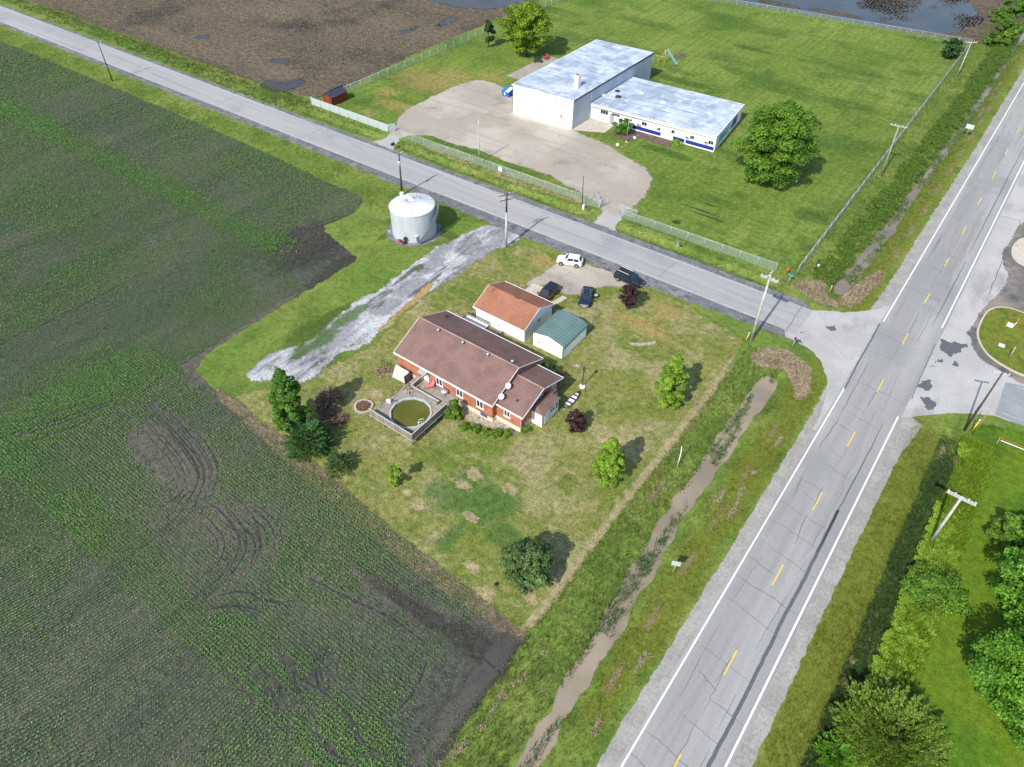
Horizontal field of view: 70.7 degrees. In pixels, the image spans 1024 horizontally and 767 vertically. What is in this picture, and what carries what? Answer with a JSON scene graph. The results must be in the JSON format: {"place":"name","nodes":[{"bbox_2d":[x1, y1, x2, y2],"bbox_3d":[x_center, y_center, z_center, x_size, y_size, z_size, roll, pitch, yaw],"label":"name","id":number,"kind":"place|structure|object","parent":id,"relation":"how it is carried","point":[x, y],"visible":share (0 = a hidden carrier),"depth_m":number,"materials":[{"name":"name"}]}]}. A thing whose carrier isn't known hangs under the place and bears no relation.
{"place":"outdoors","nodes":[
{"label":"outdoors","id":0,"kind":"place"},
{"bbox_2d":[0,41,516,766],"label":"crop field","id":1,"kind":"structure","parent":0,"point":[378,593],"depth_m":82.83,"materials":[{"name":"green plant"}]},
{"bbox_2d":[1,272,500,766],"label":"wheel track","id":2,"kind":"structure","parent":1,"relation":"on","point":[294,672],"depth_m":81.20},
{"bbox_2d":[0,41,513,766],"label":"crop seedlings","id":3,"kind":"object","parent":1,"relation":"on","point":[12,115],"visible":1,"depth_m":91.16,"materials":[{"name":"green plant"}]},
{"bbox_2d":[0,43,519,766],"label":"soil crumb","id":4,"kind":"object","parent":1,"relation":"on","point":[192,487],"visible":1,"depth_m":81.83,"materials":[{"name":"brown soil"}]},
{"bbox_2d":[28,0,538,97],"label":"stubble field","id":5,"kind":"structure","parent":0,"point":[229,60],"depth_m":197.80,"materials":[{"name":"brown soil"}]},
{"bbox_2d":[261,78,304,91],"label":"puddle","id":6,"kind":"object","parent":5,"relation":"on","point":[287,86],"visible":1,"depth_m":171.59,"materials":[{"name":"liquid"}]},
{"bbox_2d":[430,0,527,10],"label":"puddle","id":7,"kind":"object","parent":5,"relation":"on","point":[483,5],"visible":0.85,"depth_m":213.95,"materials":[{"name":"liquid"}]},
{"bbox_2d":[247,225,519,382],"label":"farm track","id":8,"kind":"structure","parent":0,"point":[360,317],"depth_m":111.49,"materials":[{"name":"grey gravel"}]},
{"bbox_2d":[378,283,432,331],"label":"straw strip","id":9,"kind":"object","parent":8,"relation":"on","point":[423,291],"visible":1,"depth_m":112.58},
{"bbox_2d":[0,6,812,333],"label":"side road","id":10,"kind":"structure","parent":0,"point":[778,312],"depth_m":136.67,"materials":[{"name":"grey asphalt"}]},
{"bbox_2d":[0,6,1022,420],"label":"edge line","id":11,"kind":"object","parent":10,"relation":"on","point":[438,192],"visible":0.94,"depth_m":137.44,"materials":[{"name":"white paint"}]},
{"bbox_2d":[405,632,521,766],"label":"bare soil","id":12,"kind":"structure","parent":0,"point":[486,678],"depth_m":69.20,"materials":[{"name":"soil"}]},
{"bbox_2d":[235,244,744,630],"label":"yard lawn","id":13,"kind":"structure","parent":0,"point":[576,450],"depth_m":92.19,"materials":[{"name":"green plant"}]},
{"bbox_2d":[268,367,312,433],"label":"broadleaf tree","id":14,"kind":"object","parent":13,"relation":"on","point":[286,414],"visible":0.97,"depth_m":88.38,"materials":[{"name":"green plant"}]},
{"bbox_2d":[282,414,336,462],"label":"conifer tree","id":15,"kind":"object","parent":13,"relation":"on","point":[309,431],"visible":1,"depth_m":89.48,"materials":[{"name":"green plant"}]},
{"bbox_2d":[316,389,349,425],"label":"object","id":16,"kind":"structure","parent":13,"relation":"on","point":[320,410],"depth_m":95.42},
{"bbox_2d":[310,386,344,410],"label":"brush pile","id":17,"kind":"object","parent":16,"relation":"on","point":[321,396],"visible":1,"depth_m":97.00,"materials":[{"name":"brown wood"}]},
{"bbox_2d":[323,449,352,479],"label":"conifer tree","id":18,"kind":"object","parent":13,"relation":"on","point":[334,456],"visible":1,"depth_m":87.57,"materials":[{"name":"green plant"}]},
{"bbox_2d":[354,399,373,413],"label":"flower bed","id":19,"kind":"object","parent":13,"relation":"on","point":[362,405],"visible":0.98,"depth_m":96.26,"materials":[{"name":"stone"}]},
{"bbox_2d":[384,463,401,487],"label":"sapling tree","id":20,"kind":"object","parent":13,"relation":"on","point":[393,469],"visible":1,"depth_m":85.00,"materials":[{"name":"green plant"}]},
{"bbox_2d":[392,365,411,383],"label":"shed","id":21,"kind":"object","parent":13,"relation":"on","point":[401,374],"visible":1,"depth_m":99.52,"materials":[{"name":"beige wood"}]},
{"bbox_2d":[389,397,431,428],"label":"swimming pool","id":22,"kind":"structure","parent":13,"relation":"on","point":[410,412],"depth_m":94.42,"materials":[{"name":"green liquid"}]},
{"bbox_2d":[368,376,458,444],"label":"pool deck","id":23,"kind":"structure","parent":13,"relation":"on","point":[435,398],"depth_m":95.12,"materials":[{"name":"grey wood"}]},
{"bbox_2d":[443,399,464,420],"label":"broadleaf shrub","id":24,"kind":"object","parent":13,"relation":"on","point":[452,412],"visible":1,"depth_m":93.47,"materials":[{"name":"green plant"}]},
{"bbox_2d":[462,406,516,433],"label":"rubble strip","id":25,"kind":"object","parent":13,"relation":"on","point":[470,415],"visible":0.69,"depth_m":94.59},
{"bbox_2d":[464,281,554,341],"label":"white garage","id":26,"kind":"structure","parent":13,"relation":"on","point":[517,312],"depth_m":106.80,"materials":[{"name":"white paint"}]},
{"bbox_2d":[499,536,555,595],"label":"broadleaf tree","id":27,"kind":"object","parent":13,"relation":"on","point":[525,562],"visible":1,"depth_m":74.87,"materials":[{"name":"green plant"}]},
{"bbox_2d":[532,310,587,358],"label":"metal shed","id":28,"kind":"structure","parent":13,"relation":"on","point":[561,334],"depth_m":103.85,"materials":[{"name":"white metal"}]},
{"bbox_2d":[565,408,586,432],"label":"plum shrub","id":29,"kind":"object","parent":13,"relation":"on","point":[578,420],"visible":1,"depth_m":91.72,"materials":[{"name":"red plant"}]},
{"bbox_2d":[578,286,593,306],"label":"parked sedan","id":30,"kind":"object","parent":13,"relation":"on","point":[587,293],"visible":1,"depth_m":111.73,"materials":[{"name":"blue paint"}]},
{"bbox_2d":[591,437,625,488],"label":"broadleaf tree","id":31,"kind":"object","parent":13,"relation":"on","point":[605,464],"visible":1,"depth_m":83.84,"materials":[{"name":"green plant"}]},
{"bbox_2d":[618,284,640,308],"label":"plum tree","id":32,"kind":"object","parent":13,"relation":"on","point":[631,292],"visible":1,"depth_m":108.64,"materials":[{"name":"purple plant"}]},
{"bbox_2d":[654,353,688,409],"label":"broadleaf tree","id":33,"kind":"object","parent":13,"relation":"on","point":[668,393],"visible":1,"depth_m":92.71,"materials":[{"name":"green plant"}]},
{"bbox_2d":[749,270,778,341],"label":"utility pole","id":34,"kind":"object","parent":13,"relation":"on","point":[768,277],"visible":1,"depth_m":100.85,"materials":[{"name":"grey wood"}]},
{"bbox_2d":[0,0,1023,766],"bbox_3d":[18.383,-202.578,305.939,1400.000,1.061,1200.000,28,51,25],"label":"ground","id":35,"kind":"structure","parent":0,"point":[234,354],"depth_m":93.54,"materials":[{"name":"green plant"}]},
{"bbox_2d":[3,0,317,111],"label":"verge grass","id":36,"kind":"structure","parent":35,"relation":"on","point":[128,42],"depth_m":183.31,"materials":[{"name":"green plant"}]},
{"bbox_2d":[0,29,410,211],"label":"verge grass","id":37,"kind":"structure","parent":35,"relation":"on","point":[135,87],"depth_m":159.03,"materials":[{"name":"green plant"}]},
{"bbox_2d":[215,388,527,642],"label":"field margin","id":38,"kind":"object","parent":35,"relation":"on","point":[489,615],"visible":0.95,"depth_m":82.65,"materials":[{"name":"plant"}]},
{"bbox_2d":[195,183,555,449],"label":"verge grass","id":39,"kind":"structure","parent":35,"relation":"on","point":[353,298],"depth_m":113.97,"materials":[{"name":"green plant"}]},
{"bbox_2d":[0,5,808,337],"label":"road shoulder","id":40,"kind":"object","parent":35,"relation":"on","point":[606,265],"visible":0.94,"depth_m":131.88},
{"bbox_2d":[386,221,441,246],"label":"bin pad","id":41,"kind":"object","parent":35,"relation":"on","point":[389,233],"visible":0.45,"depth_m":125.31,"materials":[{"name":"grey concrete"}]},
{"bbox_2d":[388,191,438,243],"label":"grain bin","id":42,"kind":"object","parent":41,"relation":"on","point":[413,217],"visible":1,"depth_m":122.52,"materials":[{"name":"metal"}]},
{"bbox_2d":[393,311,563,432],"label":"brick house","id":43,"kind":"structure","parent":35,"relation":"on","point":[484,373],"depth_m":95.37,"materials":[{"name":"red"}]},
{"bbox_2d":[419,142,595,207],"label":"rough verge","id":44,"kind":"structure","parent":35,"relation":"on","point":[562,191],"depth_m":140.58,"materials":[{"name":"plant"}]},
{"bbox_2d":[526,263,643,294],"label":"house parking","id":45,"kind":"structure","parent":35,"relation":"on","point":[594,277],"depth_m":116.96,"materials":[{"name":"beige gravel"}]},
{"bbox_2d":[537,281,559,300],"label":"parked van","id":46,"kind":"object","parent":45,"relation":"on","point":[549,290],"visible":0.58,"depth_m":112.39,"materials":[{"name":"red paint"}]},
{"bbox_2d":[556,253,583,267],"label":"parked suv","id":47,"kind":"object","parent":45,"relation":"on","point":[575,260],"visible":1,"depth_m":118.72,"materials":[{"name":"white paint"}]},
{"bbox_2d":[613,266,643,287],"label":"parked suv","id":48,"kind":"object","parent":45,"relation":"on","point":[627,275],"visible":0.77,"depth_m":115.24,"materials":[{"name":"black paint"}]},
{"bbox_2d":[428,345,783,766],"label":"bank grass","id":49,"kind":"structure","parent":35,"relation":"on","point":[659,498],"depth_m":78.84,"materials":[{"name":"green plant"}]},
{"bbox_2d":[593,214,621,230],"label":"driveway mouth","id":50,"kind":"object","parent":35,"relation":"on","point":[609,220],"visible":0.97,"depth_m":129.35},
{"bbox_2d":[543,379,822,766],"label":"verge grass","id":51,"kind":"structure","parent":35,"relation":"on","point":[717,493],"depth_m":81.86,"materials":[{"name":"green plant"}]},
{"bbox_2d":[433,83,1001,766],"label":"drift straw","id":52,"kind":"object","parent":35,"relation":"on","point":[641,659],"visible":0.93,"depth_m":72.27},
{"bbox_2d":[750,346,811,400],"bbox_3d":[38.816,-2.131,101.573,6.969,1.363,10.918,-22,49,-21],"label":"debris pile","id":53,"kind":"object","parent":35,"relation":"on","point":[774,353],"visible":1,"depth_m":102.11,"materials":[{"name":"plant"}]},
{"bbox_2d":[597,69,1023,766],"bbox_3d":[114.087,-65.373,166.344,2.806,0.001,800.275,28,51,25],"label":"road shoulder","id":54,"kind":"object","parent":35,"relation":"on","point":[631,723],"visible":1,"depth_m":82.66},
{"bbox_2d":[794,276,841,307],"bbox_3d":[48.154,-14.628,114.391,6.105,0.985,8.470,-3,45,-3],"label":"debris pile","id":55,"kind":"object","parent":35,"relation":"on","point":[816,289],"visible":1,"depth_m":114.38,"materials":[{"name":"soil"}]},
{"bbox_2d":[616,80,1023,766],"bbox_3d":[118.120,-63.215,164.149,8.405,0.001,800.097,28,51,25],"label":"highway","id":56,"kind":"structure","parent":35,"relation":"on","point":[740,630],"depth_m":85.45,"materials":[{"name":"grey asphalt"}]},
{"bbox_2d":[214,91,1022,766],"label":"pavement crack","id":57,"kind":"object","parent":56,"relation":"on","point":[818,495],"visible":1,"depth_m":83.98,"materials":[{"name":"black asphalt"}]},
{"bbox_2d":[620,83,1023,766],"bbox_3d":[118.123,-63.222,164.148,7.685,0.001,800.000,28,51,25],"label":"edge line","id":58,"kind":"object","parent":56,"relation":"on","point":[846,519],"visible":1,"depth_m":81.62,"materials":[{"name":"white paint"}]},
{"bbox_2d":[673,129,1018,766],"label":"line","id":59,"kind":"object","parent":56,"relation":"on","point":[821,493],"visible":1,"depth_m":85.40,"materials":[{"name":"yellow paint"}]},
{"bbox_2d":[706,148,1023,766],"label":"crack sealant","id":60,"kind":"object","parent":56,"relation":"on","point":[746,692],"visible":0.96,"depth_m":77.16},
{"bbox_2d":[730,417,922,766],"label":"road shoulder","id":61,"kind":"object","parent":35,"relation":"on","point":[761,724],"visible":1,"depth_m":76.28},
{"bbox_2d":[812,729,859,766],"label":"shrub","id":62,"kind":"object","parent":35,"relation":"on","point":[829,743],"visible":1,"depth_m":65.20,"materials":[{"name":"green plant"}]},
{"bbox_2d":[784,306,888,429],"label":"junction apron","id":63,"kind":"object","parent":35,"relation":"on","point":[849,337],"visible":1,"depth_m":106.54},
{"bbox_2d":[753,418,945,766],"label":"verge grass","id":64,"kind":"structure","parent":35,"relation":"on","point":[851,616],"depth_m":76.69,"materials":[{"name":"green plant"}]},
{"bbox_2d":[838,270,882,307],"bbox_3d":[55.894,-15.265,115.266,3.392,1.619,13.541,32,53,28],"label":"debris pile","id":65,"kind":"object","parent":35,"relation":"on","point":[855,294],"visible":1,"depth_m":114.20,"materials":[{"name":"soil"}]},
{"bbox_2d":[799,435,959,766],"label":"ditch sedge","id":66,"kind":"object","parent":35,"relation":"on","point":[943,471],"visible":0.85,"depth_m":78.85,"materials":[{"name":"green plant"}]},
{"bbox_2d":[781,17,1023,310],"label":"verge grass","id":67,"kind":"structure","parent":35,"relation":"on","point":[909,148],"depth_m":145.77,"materials":[{"name":"green plant"}]},
{"bbox_2d":[811,31,1020,284],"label":"creek thicket","id":68,"kind":"object","parent":35,"relation":"on","point":[918,159],"visible":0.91,"depth_m":141.67,"materials":[{"name":"green plant"}]},
{"bbox_2d":[901,167,1023,422],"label":"junction apron","id":69,"kind":"object","parent":35,"relation":"on","point":[965,385],"visible":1,"depth_m":103.96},
{"bbox_2d":[940,339,967,356],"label":"tar stain","id":70,"kind":"object","parent":69,"relation":"on","point":[950,349],"visible":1,"depth_m":105.17,"materials":[{"name":"grey asphalt"}]},
{"bbox_2d":[967,222,1023,383],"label":"wet dirt","id":71,"kind":"structure","parent":69,"relation":"on","point":[1011,295],"depth_m":113.66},
{"bbox_2d":[976,306,1023,375],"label":"kerb","id":72,"kind":"structure","parent":71,"relation":"on","point":[981,345],"depth_m":106.05,"materials":[{"name":"concrete"}]},
{"bbox_2d":[979,307,1023,373],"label":"traffic island","id":73,"kind":"structure","parent":72,"relation":"on","point":[994,330],"depth_m":106.77,"materials":[{"name":"green plant"}]},
{"bbox_2d":[1011,238,1023,265],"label":"kerb","id":74,"kind":"structure","parent":71,"relation":"on","point":[1013,246],"depth_m":122.29,"materials":[{"name":"concrete"}]},
{"bbox_2d":[1013,239,1023,263],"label":"traffic island","id":75,"kind":"structure","parent":74,"relation":"on","point":[1018,251],"depth_m":122.49,"materials":[{"name":"concrete"}]},
{"bbox_2d":[572,118,613,132],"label":"entry patio","id":76,"kind":"structure","parent":0,"point":[586,125],"depth_m":156.13,"materials":[{"name":"concrete"}]},
{"bbox_2d":[515,376,776,766],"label":"ditch water","id":77,"kind":"structure","parent":0,"point":[570,690],"depth_m":78.41,"materials":[{"name":"brown liquid"}]},
{"bbox_2d":[325,0,968,276],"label":"school lawn","id":78,"kind":"structure","parent":0,"point":[692,28],"depth_m":169.87,"materials":[{"name":"green plant"}]},
{"bbox_2d":[321,85,347,105],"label":"red shed","id":79,"kind":"structure","parent":78,"relation":"on","point":[336,96],"depth_m":163.08,"materials":[{"name":"wood"}]},
{"bbox_2d":[310,95,394,132],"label":"chain fence","id":80,"kind":"object","parent":78,"relation":"on","point":[388,128],"visible":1,"depth_m":157.56,"materials":[{"name":"metal"}]},
{"bbox_2d":[388,80,652,216],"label":"school yard","id":81,"kind":"structure","parent":78,"relation":"on","point":[572,158],"depth_m":151.05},
{"bbox_2d":[492,0,556,56],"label":"broadleaf tree","id":82,"kind":"object","parent":78,"relation":"on","point":[522,17],"visible":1,"depth_m":177.11,"materials":[{"name":"green plant"}]},
{"bbox_2d":[507,57,558,79],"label":"gym pad","id":83,"kind":"object","parent":78,"relation":"on","point":[526,70],"visible":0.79,"depth_m":178.91,"materials":[{"name":"grey concrete"}]},
{"bbox_2d":[512,39,744,151],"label":"white school","id":84,"kind":"object","parent":78,"relation":"on","point":[604,81],"visible":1,"depth_m":156.63,"materials":[{"name":"metal"}]},
{"bbox_2d":[612,130,679,147],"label":"flower bed","id":85,"kind":"object","parent":78,"relation":"on","point":[649,137],"visible":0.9,"depth_m":152.49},
{"bbox_2d":[612,118,633,134],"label":"clipped shrub","id":86,"kind":"object","parent":85,"relation":"on","point":[623,124],"visible":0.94,"depth_m":151.83,"materials":[{"name":"green plant"}]},
{"bbox_2d":[729,99,823,188],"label":"broadleaf tree","id":87,"kind":"object","parent":78,"relation":"on","point":[776,142],"visible":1,"depth_m":129.84,"materials":[{"name":"green plant"}]},
{"bbox_2d":[797,39,972,273],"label":"chain fence","id":88,"kind":"object","parent":78,"relation":"on","point":[863,183],"visible":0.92,"depth_m":139.99,"materials":[{"name":"metal"}]},
{"bbox_2d":[942,37,964,57],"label":"juniper tree","id":89,"kind":"object","parent":78,"relation":"on","point":[949,51],"visible":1,"depth_m":182.31,"materials":[{"name":"green plant"}]},
{"bbox_2d":[518,372,776,766],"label":"water grass","id":90,"kind":"structure","parent":0,"point":[665,540],"depth_m":80.51,"materials":[{"name":"green plant"}]},
{"bbox_2d":[726,0,985,33],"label":"flood water","id":91,"kind":"structure","parent":0,"point":[937,19],"depth_m":209.05,"materials":[{"name":"liquid"}]},
{"bbox_2d":[711,0,1023,54],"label":"field","id":92,"kind":"structure","parent":0,"point":[982,8],"depth_m":200.50,"materials":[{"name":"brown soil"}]},
{"bbox_2d":[854,0,983,31],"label":"flooded stubble","id":93,"kind":"object","parent":92,"relation":"on","point":[889,5],"visible":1,"depth_m":211.49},
{"bbox_2d":[996,13,1023,31],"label":"hedge tree","id":94,"kind":"object","parent":92,"relation":"on","point":[1006,23],"visible":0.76,"depth_m":194.12,"materials":[{"name":"green plant"}]},
{"bbox_2d":[1003,0,1023,16],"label":"hedge tree","id":95,"kind":"object","parent":92,"relation":"on","point":[1017,10],"visible":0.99,"depth_m":205.54,"materials":[{"name":"green plant"}]},
{"bbox_2d":[834,33,1023,294],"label":"creek water","id":96,"kind":"structure","parent":0,"point":[841,286],"depth_m":128.63,"materials":[{"name":"brown liquid"}]},
{"bbox_2d":[844,37,1021,285],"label":"water grass","id":97,"kind":"structure","parent":96,"relation":"in","point":[936,165],"depth_m":140.67,"materials":[{"name":"green plant"}]},
{"bbox_2d":[865,424,1023,766],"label":"lawn","id":98,"kind":"structure","parent":0,"point":[979,736],"depth_m":73.80,"materials":[{"name":"green plant"}]},
{"bbox_2d":[828,673,956,766],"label":"juniper shrub","id":99,"kind":"object","parent":98,"relation":"on","point":[887,702],"visible":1,"depth_m":64.92,"materials":[{"name":"green plant"}]},
{"bbox_2d":[838,433,998,766],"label":"lime weeds","id":100,"kind":"object","parent":98,"relation":"on","point":[906,637],"visible":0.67,"depth_m":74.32,"materials":[{"name":"green plant"}]},
{"bbox_2d":[900,561,974,618],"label":"broadleaf shrub","id":101,"kind":"object","parent":98,"relation":"on","point":[934,585],"visible":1,"depth_m":75.69,"materials":[{"name":"green plant"}]},
{"bbox_2d":[929,489,976,541],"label":"utility pole","id":102,"kind":"object","parent":98,"relation":"on","point":[940,527],"visible":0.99,"depth_m":76.92,"materials":[{"name":"white wood"}]},
{"bbox_2d":[967,625,1023,751],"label":"broadleaf tree","id":103,"kind":"object","parent":98,"relation":"on","point":[1008,703],"visible":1,"depth_m":65.45,"materials":[{"name":"green plant"}]},
{"bbox_2d":[985,512,1023,551],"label":"broadleaf shrub","id":104,"kind":"object","parent":98,"relation":"on","point":[1009,524],"visible":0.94,"depth_m":79.53,"materials":[{"name":"green plant"}]},
{"bbox_2d":[988,545,1023,632],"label":"broadleaf tree","id":105,"kind":"object","parent":98,"relation":"on","point":[1016,596],"visible":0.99,"depth_m":72.28,"materials":[{"name":"green plant"}]},
{"bbox_2d":[994,382,1023,425],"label":"side road","id":106,"kind":"structure","parent":0,"point":[1011,401],"depth_m":97.02,"materials":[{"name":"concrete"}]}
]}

